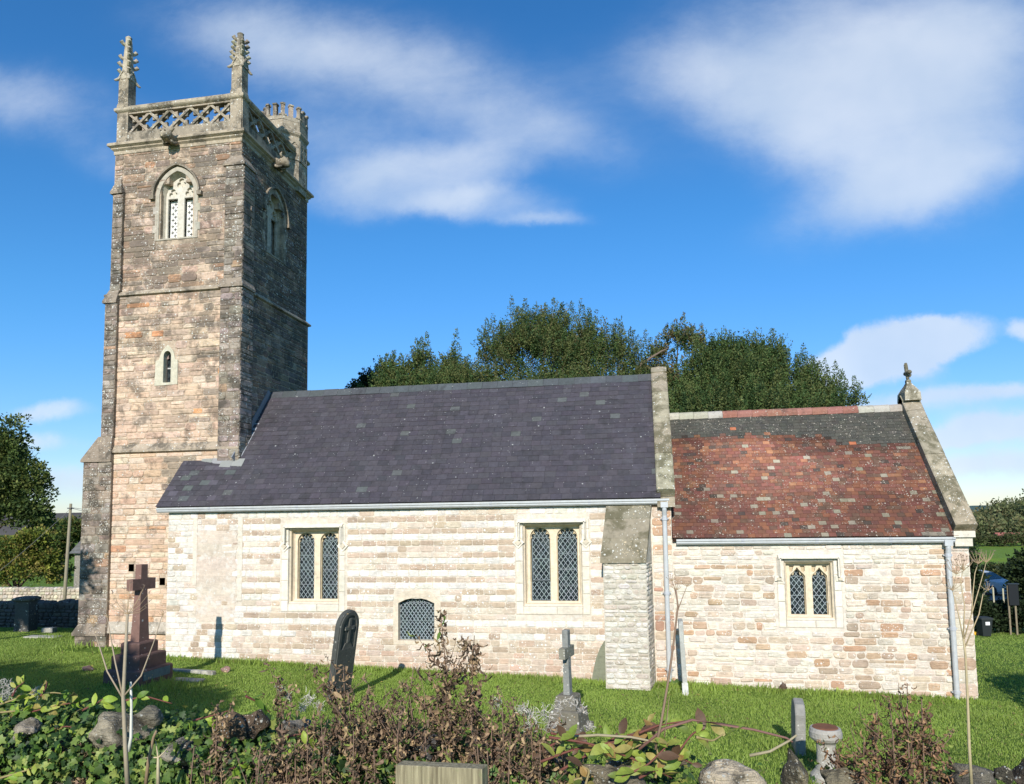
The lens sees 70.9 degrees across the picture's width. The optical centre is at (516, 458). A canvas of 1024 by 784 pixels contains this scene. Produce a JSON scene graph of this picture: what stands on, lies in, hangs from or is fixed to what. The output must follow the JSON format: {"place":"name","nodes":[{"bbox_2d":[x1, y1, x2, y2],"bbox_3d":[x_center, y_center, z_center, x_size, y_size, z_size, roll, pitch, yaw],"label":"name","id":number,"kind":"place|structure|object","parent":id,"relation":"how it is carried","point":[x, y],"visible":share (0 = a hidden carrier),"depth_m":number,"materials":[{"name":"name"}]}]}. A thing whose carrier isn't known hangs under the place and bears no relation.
{"place":"outdoors","nodes":[
{"label":"outdoors","id":0,"kind":"place"},
{"bbox_2d":[0,512,81,534],"bbox_3d":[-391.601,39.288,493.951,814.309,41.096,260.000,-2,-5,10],"label":"hill","id":1,"kind":"structure","parent":0,"point":[7,530],"depth_m":402.59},
{"bbox_2d":[0,627,1023,783],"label":"ground","id":2,"kind":"structure","parent":0,"point":[118,651],"depth_m":14.66,"materials":[{"name":"plant"}]},
{"bbox_2d":[12,596,41,631],"bbox_3d":[-15.944,5.246,23.382,0.640,1.506,0.600,-1,-5,1],"label":"pedestal tomb","id":3,"kind":"object","parent":2,"relation":"on","point":[26,613],"visible":0.79,"depth_m":23.21,"materials":[{"name":"stone"}]},
{"bbox_2d":[0,599,78,627],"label":"stone wall","id":4,"kind":"structure","parent":2,"relation":"on","point":[59,613],"depth_m":24.35,"materials":[{"name":"stone"}]},
{"bbox_2d":[0,587,78,601],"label":"stone wall","id":5,"kind":"structure","parent":2,"relation":"on","point":[44,593],"depth_m":31.19,"materials":[{"name":"stone"}]},
{"bbox_2d":[2,504,81,599],"bbox_3d":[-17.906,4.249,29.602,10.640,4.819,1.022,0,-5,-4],"label":"telegraph pole","id":6,"kind":"object","parent":2,"relation":"on","point":[70,508],"visible":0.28,"depth_m":29.94,"materials":[{"name":"brown wood"}]},
{"bbox_2d":[91,582,163,783],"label":"dry hogweed","id":7,"kind":"object","parent":2,"relation":"on","point":[123,693],"visible":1,"depth_m":3.62,"materials":[{"name":"plant"}]},
{"bbox_2d":[103,564,172,686],"bbox_3d":[-8.305,3.700,15.890,0.932,2.697,1.000,-2,-5,14],"label":"stone cross","id":8,"kind":"object","parent":2,"relation":"on","point":[140,643],"visible":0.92,"depth_m":15.74,"materials":[{"name":"stone"}]},
{"bbox_2d":[173,668,215,674],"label":"grave kerb","id":9,"kind":"structure","parent":2,"relation":"on","point":[203,672],"depth_m":16.98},
{"bbox_2d":[326,609,358,700],"bbox_3d":[-3.538,4.201,14.658,0.458,2.230,0.660,-3,-5,23],"label":"headstone","id":10,"kind":"object","parent":2,"relation":"on","point":[345,638],"visible":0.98,"depth_m":14.56,"materials":[{"name":"stone"}]},
{"bbox_2d":[344,364,377,388],"bbox_3d":[-7.058,1.367,34.248,2.400,12.057,2.432,1,-5,-25],"label":"yew tree","id":11,"kind":"object","parent":2,"relation":"on","point":[364,379],"visible":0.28,"depth_m":34.17,"materials":[{"name":"green plant"}]},
{"bbox_2d":[355,328,476,387],"bbox_3d":[-4.389,0.656,31.869,5.503,13.065,5.238,4,-7,-45],"label":"yew tree","id":12,"kind":"object","parent":2,"relation":"on","point":[391,372],"visible":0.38,"depth_m":31.58,"materials":[{"name":"green plant"}]},
{"bbox_2d":[71,32,978,699],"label":"church","id":13,"kind":"structure","parent":2,"relation":"on","point":[245,492],"depth_m":18.81,"materials":[{"name":"stone"}]},
{"bbox_2d":[279,524,347,611],"bbox_3d":[-5.240,2.845,18.787,1.920,2.260,0.485,-2,-5,10],"label":"window","id":14,"kind":"structure","parent":13,"relation":"in","point":[312,555],"depth_m":18.89,"materials":[{"name":"stone"}]},
{"bbox_2d":[393,590,440,644],"bbox_3d":[-2.483,3.997,18.161,1.246,1.366,0.175,-2,-5,10],"label":"window","id":15,"kind":"structure","parent":13,"relation":"in","point":[414,616],"depth_m":18.19,"materials":[{"name":"stone"}]},
{"bbox_2d":[512,518,591,614],"bbox_3d":[0.909,2.651,17.715,1.970,2.330,0.485,-2,-5,10],"label":"window","id":16,"kind":"structure","parent":13,"relation":"in","point":[553,566],"depth_m":17.82,"materials":[{"name":"stone"}]},
{"bbox_2d":[775,554,844,627],"bbox_3d":[6.807,3.071,16.730,1.520,1.680,0.465,-2,-5,10],"label":"window","id":17,"kind":"structure","parent":13,"relation":"in","point":[811,584],"depth_m":16.74,"materials":[{"name":"stone"}]},
{"bbox_2d":[430,295,673,383],"bbox_3d":[1.334,-0.073,29.818,8.016,14.296,8.214,3,-6,-36],"label":"yew tree","id":18,"kind":"object","parent":2,"relation":"on","point":[554,342],"visible":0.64,"depth_m":29.43,"materials":[{"name":"green plant"}]},
{"bbox_2d":[543,629,593,733],"bbox_3d":[0.914,4.002,12.513,0.758,2.012,0.720,-3,-5,23],"label":"stone cross","id":19,"kind":"object","parent":2,"relation":"on","point":[566,653],"visible":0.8,"depth_m":12.38,"materials":[{"name":"stone"}]},
{"bbox_2d":[592,641,605,681],"bbox_3d":[1.973,4.839,17.154,0.385,1.078,0.090,-2,-5,10],"label":"leaning slab","id":20,"kind":"object","parent":2,"relation":"on","point":[599,670],"depth_m":17.10,"materials":[{"name":"stone"}]},
{"bbox_2d":[635,312,707,396],"bbox_3d":[6.698,0.441,29.859,3.658,13.472,2.997,-2,-5,10],"label":"yew tree","id":21,"kind":"object","parent":2,"relation":"on","point":[682,336],"visible":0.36,"depth_m":29.98,"materials":[{"name":"green plant"}]},
{"bbox_2d":[678,618,688,695],"bbox_3d":[3.759,4.514,16.180,0.173,1.790,0.618,-2,-5,10],"label":"headstone","id":22,"kind":"object","parent":2,"relation":"on","point":[682,657],"visible":0.75,"depth_m":15.91,"materials":[{"name":"stone"}]},
{"bbox_2d":[667,325,871,412],"bbox_3d":[8.588,0.905,27.353,7.159,12.103,7.233,3,-6,-35],"label":"yew tree","id":23,"kind":"object","parent":2,"relation":"on","point":[738,374],"visible":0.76,"depth_m":26.59,"materials":[{"name":"green plant"}]},
{"bbox_2d":[791,698,805,755],"bbox_3d":[4.495,4.341,11.450,0.185,1.028,0.550,-2,-5,14],"label":"headstone","id":24,"kind":"object","parent":2,"relation":"on","point":[798,722],"visible":0.78,"depth_m":11.21,"materials":[{"name":"stone"}]},
{"bbox_2d":[809,723,842,783],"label":"stone pedestal","id":25,"kind":"object","parent":2,"relation":"on","point":[821,731],"visible":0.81,"depth_m":9.81,"materials":[{"name":"stone"}]},
{"bbox_2d":[973,616,993,635],"bbox_3d":[17.249,6.206,26.506,0.450,0.744,0.462,-1,-5,-2],"label":"wheelie bin","id":26,"kind":"object","parent":2,"relation":"on","point":[984,625],"visible":0.92,"depth_m":26.33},
{"bbox_2d":[971,590,1023,633],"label":"churchyard hedge","id":27,"kind":"object","parent":2,"relation":"on","point":[997,611],"visible":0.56,"depth_m":27.42,"materials":[{"name":"green plant"}]},
{"bbox_2d":[1006,583,1018,634],"bbox_3d":[18.714,5.747,26.997,0.395,2.108,0.151,-2,-5,10],"label":"notice board","id":28,"kind":"object","parent":2,"relation":"on","point":[1012,592],"visible":0.82,"depth_m":27.01,"materials":[{"name":"black wood"}]},
{"bbox_2d":[0,535,1023,601],"bbox_3d":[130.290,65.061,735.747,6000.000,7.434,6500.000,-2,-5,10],"label":"field","id":29,"kind":"structure","parent":0,"point":[999,553],"depth_m":136.96,"materials":[{"name":"plant"}]},
{"bbox_2d":[0,412,62,532],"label":"broadleaf tree","id":30,"kind":"object","parent":29,"relation":"on","point":[20,487],"visible":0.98,"depth_m":37.85,"materials":[{"name":"green plant"}]},
{"bbox_2d":[0,524,75,586],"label":"garden shrub","id":31,"kind":"object","parent":29,"relation":"on","point":[39,555],"visible":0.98,"depth_m":34.85,"materials":[{"name":"green plant"}]},
{"bbox_2d":[25,514,81,574],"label":"garden tree","id":32,"kind":"object","parent":29,"relation":"on","point":[75,535],"visible":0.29,"depth_m":67.37,"materials":[{"name":"green plant"}]},
{"bbox_2d":[69,540,80,587],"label":"stone house","id":33,"kind":"structure","parent":29,"relation":"on","point":[76,549],"depth_m":49.79,"materials":[{"name":"paint"}]},
{"bbox_2d":[128,682,132,751],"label":"dry hogweed","id":34,"kind":"object","parent":29,"relation":"on","point":[131,725],"visible":0.95,"depth_m":3.70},
{"bbox_2d":[144,730,156,783],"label":"dry hogweed","id":35,"kind":"object","parent":29,"relation":"on","point":[148,761],"visible":1,"depth_m":3.77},
{"bbox_2d":[190,752,237,783],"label":"dead plant","id":36,"kind":"object","parent":29,"relation":"on","point":[209,771],"visible":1,"depth_m":3.88,"materials":[{"name":"brown plant"}]},
{"bbox_2d":[232,734,285,783],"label":"dead plant","id":37,"kind":"object","parent":29,"relation":"on","point":[261,779],"visible":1,"depth_m":3.80,"materials":[{"name":"brown plant"}]},
{"bbox_2d":[269,744,296,783],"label":"dead plant","id":38,"kind":"object","parent":29,"relation":"on","point":[287,761],"visible":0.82,"depth_m":3.87,"materials":[{"name":"brown plant"}]},
{"bbox_2d":[296,733,317,783],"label":"dead plant","id":39,"kind":"object","parent":29,"relation":"on","point":[309,764],"visible":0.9,"depth_m":3.83,"materials":[{"name":"brown plant"}]},
{"bbox_2d":[299,702,331,783],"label":"dead plant","id":40,"kind":"object","parent":29,"relation":"on","point":[319,780],"visible":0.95,"depth_m":3.81,"materials":[{"name":"brown plant"}]},
{"bbox_2d":[318,731,376,783],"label":"dead plant","id":41,"kind":"object","parent":29,"relation":"on","point":[353,766],"visible":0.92,"depth_m":3.74,"materials":[{"name":"brown plant"}]},
{"bbox_2d":[391,730,462,761],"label":"dead plant","id":42,"kind":"object","parent":29,"relation":"on","point":[427,733],"visible":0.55,"depth_m":3.71,"materials":[{"name":"brown plant"}]},
{"bbox_2d":[396,760,487,783],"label":"timber post","id":43,"kind":"object","parent":29,"relation":"on","point":[416,772],"visible":1,"depth_m":2.91,"materials":[{"name":"wood"}]},
{"bbox_2d":[461,720,498,783],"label":"dead plant","id":44,"kind":"object","parent":29,"relation":"on","point":[479,744],"visible":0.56,"depth_m":3.62,"materials":[{"name":"brown plant"}]},
{"bbox_2d":[463,742,507,783],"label":"dead plant","id":45,"kind":"object","parent":29,"relation":"on","point":[496,782],"visible":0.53,"depth_m":3.67,"materials":[{"name":"brown plant"}]},
{"bbox_2d":[0,705,1023,783],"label":"tumbled wall","id":46,"kind":"structure","parent":29,"relation":"on","point":[107,727],"depth_m":4.00,"materials":[{"name":"stone"}]},
{"bbox_2d":[0,675,117,783],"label":"creeper","id":47,"kind":"object","parent":46,"relation":"on","point":[12,777],"visible":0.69,"depth_m":4.43,"materials":[{"name":"green plant"}]},
{"bbox_2d":[0,678,42,703],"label":"clematis seed heads","id":48,"kind":"object","parent":47,"relation":"attached to","point":[7,692],"visible":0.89,"depth_m":4.59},
{"bbox_2d":[0,693,300,783],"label":"ivy","id":49,"kind":"object","parent":46,"relation":"attached to","point":[110,766],"visible":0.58,"depth_m":4.23,"materials":[{"name":"green plant"}]},
{"bbox_2d":[203,697,236,783],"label":"dead plant","id":50,"kind":"object","parent":46,"relation":"on","point":[215,748],"visible":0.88,"depth_m":4.04,"materials":[{"name":"brown plant"}]},
{"bbox_2d":[126,691,321,776],"bbox_3d":[-1.770,1.580,4.195,1.326,0.451,0.353,-2,-5,13],"label":"creeper","id":51,"kind":"object","parent":46,"relation":"on","point":[208,719],"visible":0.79,"depth_m":4.14,"materials":[{"name":"green plant"}]},
{"bbox_2d":[250,745,304,783],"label":"dead plant","id":52,"kind":"object","parent":46,"relation":"on","point":[272,779],"visible":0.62,"depth_m":3.95,"materials":[{"name":"brown plant"}]},
{"bbox_2d":[260,658,299,783],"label":"dead plant","id":53,"kind":"object","parent":46,"relation":"on","point":[278,703],"visible":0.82,"depth_m":4.03,"materials":[{"name":"brown plant"}]},
{"bbox_2d":[263,743,329,783],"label":"dead plant","id":54,"kind":"object","parent":46,"relation":"attached to","point":[295,781],"visible":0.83,"depth_m":3.88,"materials":[{"name":"brown plant"}]},
{"bbox_2d":[295,715,345,783],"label":"dead plant","id":55,"kind":"object","parent":46,"relation":"on","point":[321,744],"visible":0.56,"depth_m":3.97,"materials":[{"name":"brown plant"}]},
{"bbox_2d":[289,711,352,782],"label":"dead plant","id":56,"kind":"object","parent":46,"relation":"on","point":[336,731],"visible":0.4,"depth_m":4.02,"materials":[{"name":"brown plant"}]},
{"bbox_2d":[302,702,348,783],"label":"dead plant","id":57,"kind":"object","parent":46,"relation":"on","point":[332,725],"visible":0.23,"depth_m":4.07,"materials":[{"name":"brown plant"}]},
{"bbox_2d":[305,654,374,783],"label":"dead plant","id":58,"kind":"object","parent":46,"relation":"on","point":[335,694],"visible":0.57,"depth_m":4.06,"materials":[{"name":"brown plant"}]},
{"bbox_2d":[316,689,375,783],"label":"dead plant","id":59,"kind":"object","parent":46,"relation":"on","point":[342,721],"visible":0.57,"depth_m":3.93,"materials":[{"name":"brown plant"}]},
{"bbox_2d":[324,712,394,783],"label":"dead plant","id":60,"kind":"object","parent":46,"relation":"on","point":[359,735],"visible":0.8,"depth_m":3.85,"materials":[{"name":"brown plant"}]},
{"bbox_2d":[330,680,405,783],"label":"dead plant","id":61,"kind":"object","parent":46,"relation":"on","point":[367,698],"visible":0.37,"depth_m":3.96,"materials":[{"name":"brown plant"}]},
{"bbox_2d":[357,692,405,783],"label":"dead plant","id":62,"kind":"object","parent":46,"relation":"on","point":[372,727],"visible":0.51,"depth_m":3.91,"materials":[{"name":"brown plant"}]},
{"bbox_2d":[358,699,423,772],"bbox_3d":[-0.682,1.682,3.959,0.394,0.745,0.243,-2,-5,10],"label":"dead plant","id":63,"kind":"object","parent":46,"relation":"on","point":[386,739],"visible":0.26,"depth_m":3.96,"materials":[{"name":"brown plant"}]},
{"bbox_2d":[361,689,428,783],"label":"dead plant","id":64,"kind":"object","parent":46,"relation":"on","point":[400,722],"visible":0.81,"depth_m":3.80,"materials":[{"name":"brown plant"}]},
{"bbox_2d":[379,667,418,778],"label":"dead plant","id":65,"kind":"object","parent":46,"relation":"on","point":[405,734],"visible":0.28,"depth_m":4.00,"materials":[{"name":"brown plant"}]},
{"bbox_2d":[381,697,430,763],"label":"dead plant","id":66,"kind":"object","parent":46,"relation":"on","point":[412,722],"visible":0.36,"depth_m":3.93,"materials":[{"name":"brown plant"}]},
{"bbox_2d":[404,679,456,760],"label":"dead plant","id":67,"kind":"object","parent":46,"relation":"on","point":[433,712],"visible":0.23,"depth_m":3.99,"materials":[{"name":"brown plant"}]},
{"bbox_2d":[402,676,466,762],"bbox_3d":[-0.443,1.630,3.932,0.392,0.838,0.288,-4,-6,32],"label":"dead plant","id":68,"kind":"object","parent":46,"relation":"on","point":[428,711],"visible":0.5,"depth_m":3.98,"materials":[{"name":"brown plant"}]},
{"bbox_2d":[407,610,479,759],"bbox_3d":[-0.386,1.318,3.904,0.387,0.973,0.216,-4,-5,30],"label":"dead plant","id":69,"kind":"object","parent":46,"relation":"on","point":[449,685],"visible":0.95,"depth_m":3.92,"materials":[{"name":"brown plant"}]},
{"bbox_2d":[429,690,473,761],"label":"dead plant","id":70,"kind":"object","parent":46,"relation":"on","point":[456,717],"visible":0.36,"depth_m":3.94,"materials":[{"name":"brown plant"}]},
{"bbox_2d":[232,717,695,783],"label":"ivy","id":71,"kind":"object","parent":46,"relation":"attached to","point":[340,766],"visible":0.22,"depth_m":3.94,"materials":[{"name":"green plant"}]},
{"bbox_2d":[447,635,492,763],"bbox_3d":[-0.261,1.379,3.935,0.243,0.833,0.200,-2,-5,10],"label":"dead plant","id":72,"kind":"object","parent":71,"relation":"on","point":[473,661],"visible":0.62,"depth_m":3.95,"materials":[{"name":"brown plant"}]},
{"bbox_2d":[436,709,506,778],"bbox_3d":[-0.231,1.677,3.786,0.363,0.714,0.263,1,-5,-20],"label":"dead plant","id":73,"kind":"object","parent":46,"relation":"on","point":[470,733],"visible":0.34,"depth_m":3.79,"materials":[{"name":"brown plant"}]},
{"bbox_2d":[441,688,502,762],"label":"dead plant","id":74,"kind":"object","parent":46,"relation":"on","point":[463,709],"visible":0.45,"depth_m":3.89,"materials":[{"name":"brown plant"}]},
{"bbox_2d":[462,695,518,783],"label":"dead plant","id":75,"kind":"object","parent":46,"relation":"on","point":[491,744],"visible":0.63,"depth_m":3.81,"materials":[{"name":"brown plant"}]},
{"bbox_2d":[469,695,534,783],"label":"dead plant","id":76,"kind":"object","parent":46,"relation":"on","point":[505,728],"visible":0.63,"depth_m":3.83,"materials":[{"name":"brown plant"}]},
{"bbox_2d":[481,685,545,782],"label":"dead plant","id":77,"kind":"object","parent":46,"relation":"on","point":[514,735],"visible":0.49,"depth_m":3.97,"materials":[{"name":"brown plant"}]},
{"bbox_2d":[500,702,538,783],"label":"dead plant","id":78,"kind":"object","parent":46,"relation":"on","point":[522,739],"visible":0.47,"depth_m":3.81,"materials":[{"name":"brown plant"}]},
{"bbox_2d":[492,713,565,783],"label":"dead plant","id":79,"kind":"object","parent":46,"relation":"attached to","point":[522,770],"visible":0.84,"depth_m":3.70,"materials":[{"name":"brown plant"}]},
{"bbox_2d":[512,721,562,783],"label":"dead plant","id":80,"kind":"object","parent":46,"relation":"on","point":[542,757],"visible":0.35,"depth_m":3.87,"materials":[{"name":"brown plant"}]},
{"bbox_2d":[493,695,595,731],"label":"clematis seed heads","id":81,"kind":"object","parent":80,"relation":"attached to","point":[521,708],"visible":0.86,"depth_m":3.90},
{"bbox_2d":[537,749,585,783],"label":"dead plant","id":82,"kind":"object","parent":46,"relation":"on","point":[564,762],"visible":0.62,"depth_m":3.79,"materials":[{"name":"brown plant"}]},
{"bbox_2d":[531,708,744,783],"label":"creeper","id":83,"kind":"object","parent":46,"relation":"on","point":[673,758],"visible":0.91,"depth_m":3.56,"materials":[{"name":"green plant"}]},
{"bbox_2d":[574,734,671,745],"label":"bramble stem","id":84,"kind":"object","parent":83,"relation":"on","point":[605,735],"visible":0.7,"depth_m":3.62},
{"bbox_2d":[638,719,792,749],"bbox_3d":[0.974,1.367,3.538,0.740,0.164,0.016,-2,-5,10],"label":"bramble stem","id":85,"kind":"object","parent":83,"relation":"attached to","point":[643,745],"visible":0.99,"depth_m":3.55,"materials":[{"name":"plant"}]},
{"bbox_2d":[654,574,690,749],"bbox_3d":[0.779,1.003,3.566,0.213,0.855,0.051,-2,-5,10],"label":"dry hogweed","id":86,"kind":"object","parent":46,"relation":"on","point":[666,692],"visible":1,"depth_m":3.55,"materials":[{"name":"plant"}]},
{"bbox_2d":[808,739,866,783],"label":"dead plant","id":87,"kind":"object","parent":46,"relation":"on","point":[837,762],"visible":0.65,"depth_m":3.77,"materials":[{"name":"brown plant"}]},
{"bbox_2d":[685,752,1013,783],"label":"ivy","id":88,"kind":"object","parent":46,"relation":"attached to","point":[692,757],"visible":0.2,"depth_m":4.04,"materials":[{"name":"green plant"}]},
{"bbox_2d":[828,721,887,783],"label":"dead plant","id":89,"kind":"object","parent":46,"relation":"on","point":[863,756],"visible":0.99,"depth_m":3.64,"materials":[{"name":"brown plant"}]},
{"bbox_2d":[846,699,899,783],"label":"dead plant","id":90,"kind":"object","parent":46,"relation":"on","point":[871,736],"visible":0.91,"depth_m":3.65,"materials":[{"name":"brown plant"}]},
{"bbox_2d":[857,701,918,783],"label":"dead plant","id":91,"kind":"object","parent":46,"relation":"on","point":[895,777],"visible":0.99,"depth_m":3.58,"materials":[{"name":"brown plant"}]},
{"bbox_2d":[864,713,921,783],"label":"dead plant","id":92,"kind":"object","parent":46,"relation":"on","point":[896,739],"visible":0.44,"depth_m":3.68,"materials":[{"name":"brown plant"}]},
{"bbox_2d":[881,683,925,783],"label":"dead plant","id":93,"kind":"object","parent":46,"relation":"on","point":[899,722],"visible":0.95,"depth_m":3.59,"materials":[{"name":"brown plant"}]},
{"bbox_2d":[885,701,933,782],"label":"dead plant","id":94,"kind":"object","parent":46,"relation":"on","point":[920,733],"visible":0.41,"depth_m":3.68,"materials":[{"name":"brown plant"}]},
{"bbox_2d":[909,695,954,783],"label":"dead plant","id":95,"kind":"object","parent":46,"relation":"on","point":[924,764],"visible":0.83,"depth_m":3.62,"materials":[{"name":"brown plant"}]},
{"bbox_2d":[912,733,968,783],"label":"dead plant","id":96,"kind":"object","parent":46,"relation":"on","point":[934,754],"visible":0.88,"depth_m":3.62,"materials":[{"name":"brown plant"}]},
{"bbox_2d":[495,730,544,783],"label":"dead plant","id":97,"kind":"object","parent":29,"relation":"on","point":[502,774],"visible":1,"depth_m":3.62,"materials":[{"name":"brown plant"}]},
{"bbox_2d":[943,549,994,783],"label":"dry hogweed","id":98,"kind":"object","parent":29,"relation":"on","point":[962,567],"visible":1,"depth_m":3.25,"materials":[{"name":"plant"}]},
{"bbox_2d":[969,537,991,599],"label":"dark shrub","id":99,"kind":"object","parent":29,"relation":"on","point":[978,573],"visible":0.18,"depth_m":32.15,"materials":[{"name":"green plant"}]},
{"bbox_2d":[981,560,1010,578],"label":"roadside hedge","id":100,"kind":"object","parent":29,"relation":"on","point":[993,568],"visible":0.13,"depth_m":51.80,"materials":[{"name":"green plant"}]},
{"bbox_2d":[971,488,1023,535],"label":"wood","id":101,"kind":"object","parent":29,"relation":"on","point":[1004,516],"visible":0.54,"depth_m":220.92,"materials":[{"name":"green plant"}]},
{"bbox_2d":[973,531,1023,546],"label":"field hedge","id":102,"kind":"object","parent":29,"relation":"on","point":[996,539],"visible":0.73,"depth_m":183.59,"materials":[{"name":"green plant"}]},
{"bbox_2d":[996,541,1023,600],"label":"laurel bush","id":103,"kind":"object","parent":29,"relation":"on","point":[1015,573],"visible":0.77,"depth_m":39.42,"materials":[{"name":"green plant"}]},
{"bbox_2d":[0,0,1023,512],"label":"sky","id":104,"kind":"structure","parent":0,"point":[843,178],"materials":[{"name":"blue"}]},
{"bbox_2d":[985,592,1006,599],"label":"road","id":105,"kind":"structure","parent":0,"point":[998,595],"depth_m":43.14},
{"bbox_2d":[979,570,1007,594],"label":"parked car","id":106,"kind":"object","parent":105,"relation":"on","point":[996,581],"visible":0.19,"depth_m":43.74,"materials":[{"name":"paint"}]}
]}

